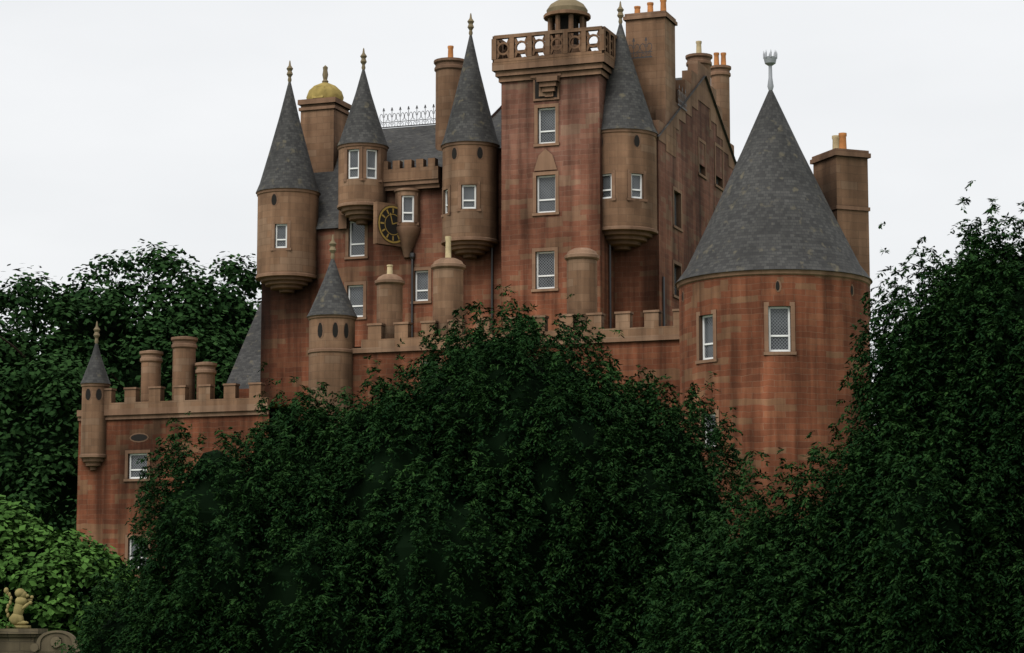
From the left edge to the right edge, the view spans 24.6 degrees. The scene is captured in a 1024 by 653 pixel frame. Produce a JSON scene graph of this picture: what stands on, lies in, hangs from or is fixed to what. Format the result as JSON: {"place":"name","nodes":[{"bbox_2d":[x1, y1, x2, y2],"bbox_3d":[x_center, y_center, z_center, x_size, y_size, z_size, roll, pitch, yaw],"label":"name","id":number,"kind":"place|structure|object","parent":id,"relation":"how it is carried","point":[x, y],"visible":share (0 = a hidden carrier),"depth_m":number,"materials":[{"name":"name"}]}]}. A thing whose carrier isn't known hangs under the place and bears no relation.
{"place":"outdoors","nodes":[
{"label":"outdoors","id":0,"kind":"place"},
{"bbox_2d":[0,629,47,652],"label":"gate pier","id":1,"kind":"structure","parent":0,"point":[17,640],"depth_m":73.69,"materials":[{"name":"stone"}]},
{"bbox_2d":[0,621,15,628],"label":"pier moss","id":2,"kind":"object","parent":1,"relation":"on","point":[3,624],"visible":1,"depth_m":74.02,"materials":[{"name":"green plant"}]},
{"bbox_2d":[4,587,33,628],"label":"lion statue","id":3,"kind":"object","parent":1,"relation":"on","point":[16,618],"visible":1,"depth_m":74.36,"materials":[{"name":"beige stone"}]},
{"bbox_2d":[0,536,102,633],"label":"shrub","id":4,"kind":"object","parent":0,"point":[28,616],"visible":0.12,"depth_m":87.44,"materials":[{"name":"green plant"}]},
{"bbox_2d":[36,652,77,652],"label":"gate wall","id":5,"kind":"structure","parent":0,"point":[53,652],"depth_m":73.18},
{"bbox_2d":[30,630,81,651],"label":"stone scroll ornament","id":6,"kind":"object","parent":5,"relation":"on","point":[46,641],"visible":0.94,"depth_m":73.19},
{"bbox_2d":[76,61,869,580],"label":"castle sandstone walls","id":7,"kind":"structure","parent":0,"point":[786,403],"depth_m":107.18,"materials":[{"name":"brown stone"}]},
{"bbox_2d":[378,206,399,242],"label":"clock face","id":8,"kind":"object","parent":7,"relation":"attached to","point":[390,214],"visible":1,"depth_m":111.00},
{"bbox_2d":[129,108,789,567],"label":"castle sash frames","id":9,"kind":"structure","parent":7,"relation":"in","point":[537,252],"depth_m":109.23,"materials":[{"name":"white wood"}]},
{"bbox_2d":[131,109,787,566],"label":"castle leaded glass","id":10,"kind":"object","parent":9,"relation":"in","point":[779,321],"visible":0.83,"depth_m":107.77,"materials":[{"name":"grey glass"}]},
{"bbox_2d":[86,16,852,440],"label":"castle openings","id":11,"kind":"object","parent":7,"relation":"in","point":[386,226],"visible":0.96,"depth_m":110.65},
{"bbox_2d":[77,10,872,564],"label":"stone trim","id":12,"kind":"structure","parent":7,"relation":"attached to","point":[623,238],"depth_m":109.89,"materials":[{"name":"brown stone"}]},
{"bbox_2d":[81,9,870,453],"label":"castle turrets and stacks","id":13,"kind":"object","parent":7,"relation":"attached to","point":[843,181],"visible":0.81,"depth_m":109.40,"materials":[{"name":"brown stone"}]},
{"bbox_2d":[269,82,360,407],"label":"castle lead domes","id":14,"kind":"structure","parent":13,"relation":"on","point":[323,90],"depth_m":116.73,"materials":[{"name":"gold metal"}]},
{"bbox_2d":[387,41,838,273],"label":"cream chimney pots","id":15,"kind":"object","parent":13,"relation":"on","point":[835,142],"visible":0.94,"depth_m":101.37,"materials":[{"name":"beige ceramic"}]},
{"bbox_2d":[448,0,846,148],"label":"chimney pots","id":16,"kind":"object","parent":13,"relation":"on","point":[842,140],"visible":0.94,"depth_m":111.01,"materials":[{"name":"orange ceramic"}]},
{"bbox_2d":[80,24,871,388],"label":"conical roofs","id":17,"kind":"structure","parent":7,"relation":"on","point":[772,210],"depth_m":101.71,"materials":[{"name":"grey stone"}]},
{"bbox_2d":[93,0,623,343],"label":"roof finials","id":18,"kind":"object","parent":17,"relation":"attached to","point":[566,4],"visible":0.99,"depth_m":109.57,"materials":[{"name":"grey metal"}]},
{"bbox_2d":[763,50,776,89],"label":"roof finial","id":19,"kind":"object","parent":17,"relation":"on","point":[770,60],"visible":1,"depth_m":94.97,"materials":[{"name":"silver metal"}]},
{"bbox_2d":[0,0,1023,424],"label":"sky","id":20,"kind":"structure","parent":0,"point":[123,122],"materials":[{"name":"white"}]},
{"bbox_2d":[380,37,686,337],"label":"castle iron cresting","id":21,"kind":"object","parent":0,"point":[412,256],"visible":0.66,"depth_m":111.00,"materials":[{"name":"grey metal"}]},
{"label":"lawn","id":22,"kind":"structure","parent":0,"visible":0},
{"bbox_2d":[0,336,72,412],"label":"branch","id":23,"kind":"object","parent":22,"relation":"on","point":[14,347],"visible":0.03,"depth_m":143.10,"materials":[{"name":"brown plant"}]},
{"bbox_2d":[0,238,261,553],"bbox_3d":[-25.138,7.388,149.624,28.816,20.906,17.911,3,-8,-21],"label":"shade trees","id":24,"kind":"object","parent":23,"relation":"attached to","point":[71,481],"visible":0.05,"depth_m":142.92,"materials":[{"name":"green plant"}]},
{"bbox_2d":[0,494,141,652],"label":"shrub foliage","id":25,"kind":"object","parent":22,"relation":"on","point":[20,532],"visible":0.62,"depth_m":87.26,"materials":[{"name":"green plant"}]},
{"bbox_2d":[89,341,728,652],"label":"tree","id":26,"kind":"object","parent":22,"relation":"on","point":[402,547],"visible":0.43,"depth_m":58.30,"materials":[{"name":"green plant"}]},
{"bbox_2d":[52,284,759,652],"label":"yew","id":27,"kind":"object","parent":26,"relation":"attached to","point":[646,414],"visible":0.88,"depth_m":58.42,"materials":[{"name":"green plant"}]},
{"bbox_2d":[679,268,1023,652],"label":"tree","id":28,"kind":"object","parent":22,"relation":"on","point":[955,525],"visible":0.19,"depth_m":49.65,"materials":[{"name":"green plant"}]},
{"bbox_2d":[632,180,1023,652],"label":"yew","id":29,"kind":"object","parent":28,"relation":"attached to","point":[974,283],"depth_m":50.10,"materials":[{"name":"green plant"}]}
]}

